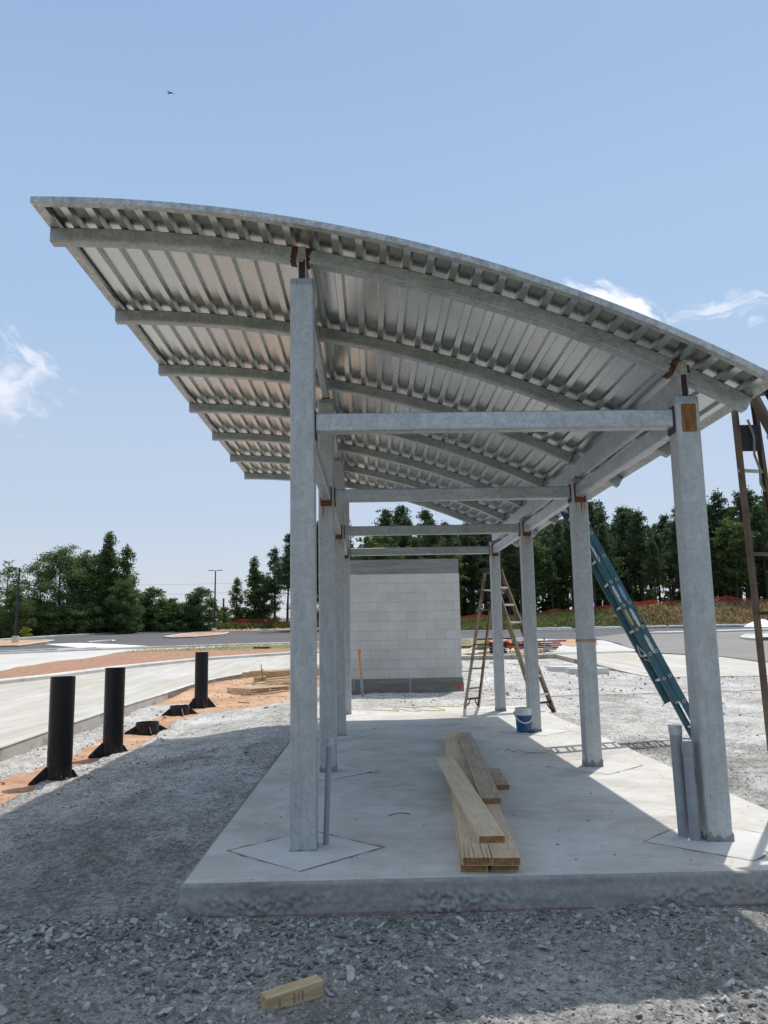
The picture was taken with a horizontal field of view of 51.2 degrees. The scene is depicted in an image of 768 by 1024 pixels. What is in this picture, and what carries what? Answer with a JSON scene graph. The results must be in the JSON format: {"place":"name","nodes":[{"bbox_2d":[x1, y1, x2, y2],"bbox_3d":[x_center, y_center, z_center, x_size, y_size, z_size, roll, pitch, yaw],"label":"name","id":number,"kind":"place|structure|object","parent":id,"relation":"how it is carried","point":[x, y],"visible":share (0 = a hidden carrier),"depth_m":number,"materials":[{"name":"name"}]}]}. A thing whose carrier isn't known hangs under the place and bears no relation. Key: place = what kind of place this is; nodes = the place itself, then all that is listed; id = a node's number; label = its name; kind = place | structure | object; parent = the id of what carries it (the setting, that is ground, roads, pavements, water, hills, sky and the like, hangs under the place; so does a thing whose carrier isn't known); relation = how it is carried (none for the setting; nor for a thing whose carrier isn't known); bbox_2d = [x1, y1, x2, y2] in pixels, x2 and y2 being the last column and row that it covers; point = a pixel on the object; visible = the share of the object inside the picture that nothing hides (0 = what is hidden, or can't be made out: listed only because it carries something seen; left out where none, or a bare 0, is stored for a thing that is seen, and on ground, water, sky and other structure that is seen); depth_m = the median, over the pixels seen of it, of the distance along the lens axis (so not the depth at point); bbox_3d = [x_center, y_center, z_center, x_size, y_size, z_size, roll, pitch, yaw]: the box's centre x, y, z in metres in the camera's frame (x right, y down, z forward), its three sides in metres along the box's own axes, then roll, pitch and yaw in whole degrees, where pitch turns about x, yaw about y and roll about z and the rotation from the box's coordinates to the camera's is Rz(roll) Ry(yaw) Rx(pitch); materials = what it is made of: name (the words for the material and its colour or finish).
{"place":"outdoors","nodes":[
{"label":"outdoors","id":0,"kind":"place"},
{"bbox_2d":[46,643,142,647],"bbox_3d":[-21.050,9.490,57.038,3.860,0.345,12.411,6,-11,-38],"label":"concrete apron","id":1,"kind":"object","parent":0,"point":[75,645],"visible":0.86,"depth_m":56.28,"materials":[{"name":"white paint"}]},
{"bbox_2d":[0,644,282,670],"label":"sidewalk","id":2,"kind":"structure","parent":0,"point":[8,661],"depth_m":41.49,"materials":[{"name":"concrete"}]},
{"bbox_2d":[0,677,318,805],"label":"clay ground","id":3,"kind":"structure","parent":0,"point":[10,788],"depth_m":18.27,"materials":[{"name":"orange soil"}]},
{"bbox_2d":[28,676,77,785],"bbox_3d":[-3.797,2.554,9.357,0.408,1.245,0.475,-4,-9,16],"label":"steel bollard","id":4,"kind":"object","parent":3,"relation":"on","point":[60,730],"visible":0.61,"depth_m":9.25,"materials":[{"name":"black metal"}]},
{"bbox_2d":[88,667,127,757],"bbox_3d":[-3.875,2.861,11.423,0.408,1.265,0.475,-4,-9,16],"label":"steel bollard","id":5,"kind":"object","parent":3,"relation":"on","point":[113,716],"visible":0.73,"depth_m":11.31,"materials":[{"name":"black metal"}]},
{"bbox_2d":[124,721,166,735],"bbox_3d":[-4.152,3.799,14.078,0.561,0.220,0.561,-4,-9,19],"label":"pipe sleeve","id":6,"kind":"object","parent":3,"relation":"on","point":[148,728],"visible":0.87,"depth_m":13.93,"materials":[{"name":"black metal"}]},
{"bbox_2d":[161,705,197,716],"bbox_3d":[-4.295,4.200,16.858,0.576,0.260,0.576,-4,-9,19],"label":"pipe sleeve","id":7,"kind":"object","parent":3,"relation":"on","point":[178,710],"visible":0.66,"depth_m":16.72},
{"bbox_2d":[189,652,215,708],"bbox_3d":[-4.245,3.931,18.650,0.522,1.330,0.522,-4,-9,19],"label":"steel bollard","id":8,"kind":"object","parent":3,"relation":"on","point":[201,699],"visible":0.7,"depth_m":18.54,"materials":[{"name":"black metal"}]},
{"bbox_2d":[227,684,289,693],"bbox_3d":[-3.554,5.013,22.717,1.383,0.152,1.110,7,-12,-43],"label":"wooden pallet","id":9,"kind":"object","parent":3,"relation":"on","point":[253,688],"visible":0.96,"depth_m":22.54,"materials":[{"name":"brown wood"}]},
{"bbox_2d":[217,627,318,630],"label":"clay bank","id":10,"kind":"structure","parent":0,"point":[240,629],"depth_m":104.18,"materials":[{"name":"orange soil"}]},
{"bbox_2d":[227,575,247,622],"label":"tulip tree","id":11,"kind":"object","parent":10,"relation":"on","point":[234,601],"visible":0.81,"depth_m":110.43,"materials":[{"name":"green plant"}]},
{"bbox_2d":[241,555,267,622],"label":"tulip tree","id":12,"kind":"object","parent":10,"relation":"on","point":[254,580],"visible":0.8,"depth_m":110.43,"materials":[{"name":"green plant"}]},
{"bbox_2d":[197,621,318,628],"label":"weeds","id":13,"kind":"object","parent":10,"relation":"on","point":[260,625],"visible":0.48,"depth_m":104.75,"materials":[{"name":"green plant"}]},
{"bbox_2d":[241,572,285,621],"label":"maple tree","id":14,"kind":"object","parent":10,"relation":"on","point":[266,595],"visible":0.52,"depth_m":110.46,"materials":[{"name":"green plant"}]},
{"bbox_2d":[263,547,287,617],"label":"pine tree","id":15,"kind":"object","parent":10,"relation":"on","point":[276,558],"visible":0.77,"depth_m":110.77,"materials":[{"name":"green plant"}]},
{"bbox_2d":[269,533,289,619],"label":"pine tree","id":16,"kind":"object","parent":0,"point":[285,561],"visible":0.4,"depth_m":89.97,"materials":[{"name":"green plant"}]},
{"bbox_2d":[0,648,635,743],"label":"road","id":17,"kind":"structure","parent":0,"point":[24,708],"depth_m":23.26,"materials":[{"name":"concrete"}]},
{"bbox_2d":[0,693,164,746],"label":"kerb","id":18,"kind":"structure","parent":17,"relation":"on","point":[34,733],"depth_m":12.69,"materials":[{"name":"concrete"}]},
{"bbox_2d":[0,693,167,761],"bbox_3d":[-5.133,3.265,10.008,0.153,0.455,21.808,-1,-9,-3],"label":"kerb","id":19,"kind":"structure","parent":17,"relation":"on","point":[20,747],"depth_m":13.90,"materials":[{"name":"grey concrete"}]},
{"bbox_2d":[0,650,318,683],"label":"kerb","id":20,"kind":"structure","parent":17,"relation":"on","point":[48,676],"depth_m":30.89,"materials":[{"name":"concrete"}]},
{"bbox_2d":[162,664,318,695],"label":"kerb","id":21,"kind":"structure","parent":17,"relation":"on","point":[191,684],"depth_m":23.53,"materials":[{"name":"concrete"}]},
{"bbox_2d":[0,627,767,661],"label":"parking lot","id":22,"kind":"structure","parent":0,"point":[148,639],"depth_m":67.25,"materials":[{"name":"grey asphalt"}]},
{"bbox_2d":[0,640,54,646],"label":"traffic island","id":23,"kind":"structure","parent":22,"relation":"on","point":[9,642],"depth_m":63.84,"materials":[{"name":"beige concrete"}]},
{"bbox_2d":[9,567,20,642],"bbox_3d":[-29.828,7.657,64.707,0.999,6.425,0.537,-1,-9,-1],"label":"lamp post","id":24,"kind":"object","parent":23,"relation":"on","point":[15,637],"visible":0.81,"depth_m":64.54,"materials":[{"name":"metal"}]},
{"bbox_2d":[0,638,523,653],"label":"kerb","id":25,"kind":"structure","parent":22,"relation":"on","point":[44,651],"depth_m":49.08,"materials":[{"name":"concrete"}]},
{"bbox_2d":[0,626,667,639],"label":"kerb","id":26,"kind":"structure","parent":22,"relation":"on","point":[277,630],"depth_m":83.76,"materials":[{"name":"concrete"}]},
{"bbox_2d":[0,0,767,624],"label":"sky","id":27,"kind":"structure","parent":0,"point":[614,151],"materials":[{"name":"blue"}]},
{"bbox_2d":[537,639,634,653],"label":"sidewalk","id":28,"kind":"structure","parent":0,"point":[602,646],"depth_m":39.11,"materials":[{"name":"concrete"}]},
{"bbox_2d":[460,599,767,630],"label":"grass bank","id":29,"kind":"structure","parent":0,"point":[594,616],"depth_m":82.43,"materials":[{"name":"plant"}]},
{"bbox_2d":[355,536,404,559],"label":"leafy tree","id":30,"kind":"object","parent":29,"relation":"on","point":[381,542],"visible":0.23,"depth_m":89.83,"materials":[{"name":"green plant"}]},
{"bbox_2d":[371,507,403,557],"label":"pine tree","id":31,"kind":"object","parent":29,"relation":"on","point":[386,518],"visible":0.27,"depth_m":99.97,"materials":[{"name":"green plant"}]},
{"bbox_2d":[390,503,417,544],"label":"pine tree","id":32,"kind":"object","parent":29,"relation":"on","point":[398,512],"visible":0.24,"depth_m":115.56,"materials":[{"name":"green plant"}]},
{"bbox_2d":[417,518,446,558],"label":"pine tree","id":33,"kind":"object","parent":29,"relation":"on","point":[435,539],"visible":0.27,"depth_m":95.50,"materials":[{"name":"green plant"}]},
{"bbox_2d":[437,554,471,608],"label":"leafy tree","id":34,"kind":"object","parent":29,"relation":"on","point":[462,576],"visible":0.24,"depth_m":89.21,"materials":[{"name":"green plant"}]},
{"bbox_2d":[457,523,487,616],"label":"pine tree","id":35,"kind":"object","parent":29,"relation":"on","point":[466,536],"visible":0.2,"depth_m":94.26,"materials":[{"name":"green plant"}]},
{"bbox_2d":[463,536,488,617],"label":"pine tree","id":36,"kind":"object","parent":29,"relation":"on","point":[474,562],"visible":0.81,"depth_m":91.20,"materials":[{"name":"green plant"}]},
{"bbox_2d":[472,534,502,614],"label":"pine tree","id":37,"kind":"object","parent":29,"relation":"on","point":[486,536],"visible":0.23,"depth_m":95.19,"materials":[{"name":"green plant"}]},
{"bbox_2d":[489,538,520,614],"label":"pine tree","id":38,"kind":"object","parent":29,"relation":"on","point":[507,554],"visible":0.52,"depth_m":89.88,"materials":[{"name":"green plant"}]},
{"bbox_2d":[510,539,549,601],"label":"leafy tree","id":39,"kind":"object","parent":29,"relation":"on","point":[541,550],"visible":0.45,"depth_m":89.31,"materials":[{"name":"green plant"}]},
{"bbox_2d":[540,555,561,611],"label":"pine tree","id":40,"kind":"object","parent":29,"relation":"on","point":[549,574],"visible":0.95,"depth_m":88.68,"materials":[{"name":"green plant"}]},
{"bbox_2d":[536,574,571,612],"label":"understory tree","id":41,"kind":"object","parent":29,"relation":"on","point":[545,604],"visible":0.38,"depth_m":94.45,"materials":[{"name":"green plant"}]},
{"bbox_2d":[540,519,570,608],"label":"pine tree","id":42,"kind":"object","parent":29,"relation":"on","point":[557,531],"visible":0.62,"depth_m":93.22,"materials":[{"name":"green plant"}]},
{"bbox_2d":[550,523,573,609],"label":"pine tree","id":43,"kind":"object","parent":29,"relation":"on","point":[566,541],"visible":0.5,"depth_m":90.90,"materials":[{"name":"green plant"}]},
{"bbox_2d":[588,499,621,605],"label":"pine tree","id":44,"kind":"object","parent":29,"relation":"on","point":[591,507],"visible":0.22,"depth_m":101.09,"materials":[{"name":"green plant"}]},
{"bbox_2d":[593,508,625,604],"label":"pine tree","id":45,"kind":"object","parent":29,"relation":"on","point":[600,517],"visible":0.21,"depth_m":95.06,"materials":[{"name":"green plant"}]},
{"bbox_2d":[595,522,629,606],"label":"pine tree","id":46,"kind":"object","parent":29,"relation":"on","point":[601,535],"visible":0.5,"depth_m":90.79,"materials":[{"name":"green plant"}]},
{"bbox_2d":[460,595,767,619],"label":"orange fence","id":47,"kind":"object","parent":29,"relation":"on","point":[654,603],"visible":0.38,"depth_m":86.13,"materials":[{"name":"plastic"}]},
{"bbox_2d":[611,511,640,589],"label":"pine tree","id":48,"kind":"object","parent":29,"relation":"on","point":[623,518],"visible":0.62,"depth_m":100.35,"materials":[{"name":"green plant"}]},
{"bbox_2d":[619,507,661,604],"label":"pine tree","id":49,"kind":"object","parent":29,"relation":"on","point":[637,538],"visible":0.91,"depth_m":96.35,"materials":[{"name":"green plant"}]},
{"bbox_2d":[638,540,667,602],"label":"pine tree","id":50,"kind":"object","parent":29,"relation":"on","point":[657,569],"visible":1,"depth_m":89.96,"materials":[{"name":"green plant"}]},
{"bbox_2d":[653,512,671,600],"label":"pine tree","id":51,"kind":"object","parent":29,"relation":"on","point":[662,521],"visible":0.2,"depth_m":115.67,"materials":[{"name":"green plant"}]},
{"bbox_2d":[656,539,680,601],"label":"pine tree","id":52,"kind":"object","parent":29,"relation":"on","point":[673,574],"visible":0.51,"depth_m":94.10,"materials":[{"name":"green plant"}]},
{"bbox_2d":[658,520,680,591],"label":"pine tree","id":53,"kind":"object","parent":29,"relation":"on","point":[673,539],"visible":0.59,"depth_m":90.07,"materials":[{"name":"green plant"}]},
{"bbox_2d":[709,537,721,588],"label":"pine tree","id":54,"kind":"object","parent":29,"relation":"on","point":[714,560],"visible":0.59,"depth_m":89.97,"materials":[{"name":"green plant"}]},
{"bbox_2d":[706,488,737,599],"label":"pine tree","id":55,"kind":"object","parent":29,"relation":"on","point":[718,504],"visible":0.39,"depth_m":96.55,"materials":[{"name":"green plant"}]},
{"bbox_2d":[715,541,740,599],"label":"pine tree","id":56,"kind":"object","parent":29,"relation":"on","point":[731,581],"visible":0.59,"depth_m":90.26,"materials":[{"name":"green plant"}]},
{"bbox_2d":[709,517,761,598],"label":"leafy tree","id":57,"kind":"object","parent":29,"relation":"on","point":[738,549],"visible":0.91,"depth_m":89.58,"materials":[{"name":"green plant"}]},
{"bbox_2d":[726,490,762,599],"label":"pine tree","id":58,"kind":"object","parent":29,"relation":"on","point":[737,501],"visible":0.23,"depth_m":95.17,"materials":[{"name":"green plant"}]},
{"bbox_2d":[749,503,767,598],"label":"pine tree","id":59,"kind":"object","parent":29,"relation":"on","point":[757,520],"visible":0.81,"depth_m":91.52,"materials":[{"name":"green plant"}]},
{"bbox_2d":[555,653,767,677],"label":"plaza","id":60,"kind":"structure","parent":0,"point":[629,663],"depth_m":28.13,"materials":[{"name":"concrete"}]},
{"bbox_2d":[596,631,767,661],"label":"parking lot dusty part","id":61,"kind":"object","parent":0,"point":[732,644],"visible":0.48,"depth_m":42.85,"materials":[{"name":"concrete"}]},
{"bbox_3d":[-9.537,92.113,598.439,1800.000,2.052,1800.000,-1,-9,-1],"label":"ground","id":62,"kind":"structure","parent":0,"visible":0},
{"bbox_2d":[0,559,32,609],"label":"sparse tree","id":63,"kind":"object","parent":62,"relation":"on","point":[7,575],"visible":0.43,"depth_m":100.66,"materials":[{"name":"green plant"}]},
{"bbox_2d":[0,584,38,637],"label":"maple tree","id":64,"kind":"object","parent":62,"relation":"on","point":[8,616],"visible":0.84,"depth_m":87.94,"materials":[{"name":"green plant"}]},
{"bbox_2d":[26,602,59,636],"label":"bush","id":65,"kind":"object","parent":62,"relation":"on","point":[36,614],"visible":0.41,"depth_m":91.54,"materials":[{"name":"green plant"}]},
{"bbox_2d":[31,609,67,635],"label":"bush","id":66,"kind":"object","parent":62,"relation":"on","point":[45,631],"visible":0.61,"depth_m":91.22,"materials":[{"name":"green plant"}]},
{"bbox_2d":[35,603,77,635],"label":"bush","id":67,"kind":"object","parent":62,"relation":"on","point":[58,625],"visible":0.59,"depth_m":91.64,"materials":[{"name":"green plant"}]},
{"bbox_2d":[16,544,106,630],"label":"maple tree","id":68,"kind":"object","parent":62,"relation":"on","point":[72,572],"visible":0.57,"depth_m":95.54,"materials":[{"name":"green plant"}]},
{"bbox_2d":[62,601,106,634],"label":"bush","id":69,"kind":"object","parent":62,"relation":"on","point":[80,612],"visible":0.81,"depth_m":92.43,"materials":[{"name":"green plant"}]},
{"bbox_2d":[63,549,116,632],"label":"maple tree","id":70,"kind":"object","parent":62,"relation":"on","point":[89,569],"visible":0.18,"depth_m":97.65,"materials":[{"name":"green plant"}]},
{"bbox_2d":[85,531,124,632],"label":"tulip tree","id":71,"kind":"object","parent":62,"relation":"on","point":[110,559],"visible":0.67,"depth_m":96.42,"materials":[{"name":"green plant"}]},
{"bbox_2d":[104,578,144,633],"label":"maple tree","id":72,"kind":"object","parent":62,"relation":"on","point":[124,619],"visible":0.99,"depth_m":93.90,"materials":[{"name":"green plant"}]},
{"bbox_2d":[111,544,145,628],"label":"tulip tree","id":73,"kind":"object","parent":62,"relation":"on","point":[126,563],"visible":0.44,"depth_m":97.95,"materials":[{"name":"green plant"}]},
{"bbox_2d":[132,586,175,632],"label":"round tree","id":74,"kind":"object","parent":62,"relation":"on","point":[148,602],"visible":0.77,"depth_m":100.20,"materials":[{"name":"green plant"}]},
{"bbox_2d":[156,597,187,632],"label":"round tree","id":75,"kind":"object","parent":62,"relation":"on","point":[172,603],"visible":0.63,"depth_m":101.47,"materials":[{"name":"green plant"}]},
{"bbox_2d":[160,601,201,632],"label":"bush","id":76,"kind":"object","parent":62,"relation":"on","point":[185,628],"visible":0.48,"depth_m":102.03,"materials":[{"name":"green plant"}]},
{"bbox_2d":[180,586,223,630],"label":"round tree","id":77,"kind":"object","parent":62,"relation":"on","point":[199,608],"visible":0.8,"depth_m":103.39,"materials":[{"name":"green plant"}]},
{"bbox_2d":[0,639,548,678],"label":"median strip","id":78,"kind":"object","parent":62,"relation":"on","point":[126,658],"visible":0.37,"depth_m":36.21,"materials":[{"name":"soil"}]},
{"bbox_2d":[112,642,463,653],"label":"roadside grass","id":79,"kind":"structure","parent":78,"relation":"on","point":[209,646],"depth_m":47.15,"materials":[{"name":"plant"}]},
{"bbox_2d":[0,658,767,1023],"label":"gravel","id":80,"kind":"structure","parent":62,"relation":"on","point":[634,718],"depth_m":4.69,"materials":[{"name":"grey gravel"}]},
{"bbox_2d":[260,974,323,1010],"bbox_3d":[-0.404,2.124,3.533,0.274,0.070,0.069,1,-4,-31],"label":"wood block","id":81,"kind":"object","parent":80,"relation":"on","point":[300,991],"depth_m":3.51,"materials":[{"name":"beige wood"}]},
{"bbox_2d":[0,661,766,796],"bbox_3d":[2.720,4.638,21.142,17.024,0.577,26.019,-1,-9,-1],"label":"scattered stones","id":82,"kind":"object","parent":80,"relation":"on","point":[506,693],"visible":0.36,"depth_m":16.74,"materials":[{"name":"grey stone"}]},
{"bbox_2d":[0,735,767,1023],"bbox_3d":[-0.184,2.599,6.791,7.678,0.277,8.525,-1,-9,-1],"label":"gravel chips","id":83,"kind":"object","parent":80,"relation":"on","point":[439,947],"visible":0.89,"depth_m":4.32,"materials":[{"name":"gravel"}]},
{"bbox_2d":[560,507,690,737],"bbox_3d":[3.337,1.427,10.852,1.774,3.339,0.527,-4,-9,16],"label":"extension ladder","id":84,"kind":"object","parent":80,"relation":"on","point":[655,665],"visible":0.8,"depth_m":10.74,"materials":[{"name":"metal"}]},
{"bbox_2d":[731,389,767,751],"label":"stepladder","id":85,"kind":"object","parent":80,"relation":"on","point":[743,438],"visible":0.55,"depth_m":6.52,"materials":[{"name":"wood"}]},
{"bbox_2d":[350,558,463,694],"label":"block wall","id":86,"kind":"structure","parent":62,"relation":"on","point":[405,627],"depth_m":19.57,"materials":[{"name":"concrete"}]},
{"bbox_2d":[177,705,767,917],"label":"concrete slab","id":87,"kind":"structure","parent":62,"relation":"on","point":[235,872],"depth_m":5.52,"materials":[{"name":"grey concrete"}]},
{"bbox_2d":[323,737,335,844],"bbox_3d":[-0.374,1.906,5.486,0.091,0.706,0.042,-1,-9,-1],"label":"conduit","id":88,"kind":"object","parent":87,"relation":"on","point":[330,742],"visible":1,"depth_m":5.47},
{"bbox_2d":[30,196,767,851],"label":"steel shelter","id":89,"kind":"object","parent":87,"relation":"on","point":[506,404],"visible":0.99,"depth_m":6.86,"materials":[{"name":"silver metal"}]},
{"bbox_2d":[444,737,487,872],"bbox_3d":[0.710,2.562,7.722,0.163,0.046,6.020,-2,-9,3],"label":"wooden plank","id":90,"kind":"object","parent":87,"relation":"on","point":[473,869],"visible":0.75,"depth_m":4.76,"materials":[{"name":"brown wood"}]},
{"bbox_2d":[444,732,491,865],"bbox_3d":[0.722,2.519,7.761,0.170,0.047,6.146,-1,-9,3],"label":"wooden plank","id":91,"kind":"object","parent":90,"relation":"on","point":[474,852],"visible":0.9,"depth_m":5.30,"materials":[{"name":"brown wood"}]},
{"bbox_2d":[437,757,505,843],"bbox_3d":[0.658,2.307,6.668,0.171,0.046,3.293,-1,-9,-1],"label":"wooden plank","id":92,"kind":"object","parent":91,"relation":"on","point":[484,826],"visible":1,"depth_m":5.96,"materials":[{"name":"brown wood"}]},
{"bbox_2d":[488,768,509,789],"bbox_3d":[1.071,2.546,7.661,0.160,0.046,0.883,-1,-9,2],"label":"wooden plank","id":93,"kind":"object","parent":87,"relation":"on","point":[499,779],"visible":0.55,"depth_m":7.48,"materials":[{"name":"brown wood"}]},
{"bbox_2d":[491,861,518,870],"bbox_3d":[0.870,2.519,7.465,0.165,0.046,5.444,-1,-9,3],"label":"wooden plank","id":94,"kind":"object","parent":87,"relation":"on","point":[504,868],"visible":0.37,"depth_m":4.78,"materials":[{"name":"brown wood"}]},
{"bbox_2d":[459,741,520,865],"bbox_3d":[0.859,2.445,7.289,0.166,0.046,5.213,-1,-9,3],"label":"wooden plank","id":95,"kind":"object","parent":94,"relation":"on","point":[505,854],"visible":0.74,"depth_m":4.96,"materials":[{"name":"brown wood"}]},
{"bbox_2d":[458,732,501,803],"bbox_3d":[0.930,2.544,8.258,0.165,0.046,4.185,-1,-9,3],"label":"wooden plank","id":96,"kind":"object","parent":95,"relation":"on","point":[485,787],"visible":0.84,"depth_m":7.37,"materials":[{"name":"brown wood"}]},
{"bbox_2d":[463,567,556,712],"bbox_3d":[2.254,2.354,14.886,1.720,2.655,0.503,-9,-12,41],"label":"stepladder","id":97,"kind":"object","parent":87,"relation":"on","point":[520,658],"visible":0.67,"depth_m":15.06,"materials":[{"name":"wood"}]},
{"bbox_2d":[513,707,533,732],"bbox_3d":[1.979,2.941,11.363,0.260,0.343,0.260,7,-12,-41],"label":"blue bucket","id":98,"kind":"object","parent":87,"relation":"on","point":[524,716],"visible":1,"depth_m":11.29,"materials":[{"name":"blue plastic"}]},
{"bbox_2d":[668,724,689,836],"bbox_3d":[2.041,1.854,5.546,0.100,0.740,0.093,-1,-9,-1],"label":"conduit","id":99,"kind":"object","parent":87,"relation":"on","point":[675,732],"visible":0.95,"depth_m":5.52,"materials":[{"name":"grey plastic"}]},
{"bbox_2d":[681,741,701,840],"bbox_3d":[2.084,1.888,5.440,0.090,0.639,0.085,-1,-9,-1],"label":"conduit","id":100,"kind":"object","parent":87,"relation":"on","point":[688,754],"visible":1,"depth_m":5.41,"materials":[{"name":"metal"}]},
{"bbox_2d":[317,517,767,617],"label":"distant wood","id":101,"kind":"object","parent":62,"relation":"on","point":[649,532],"visible":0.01,"depth_m":126.77,"materials":[{"name":"green plant"}]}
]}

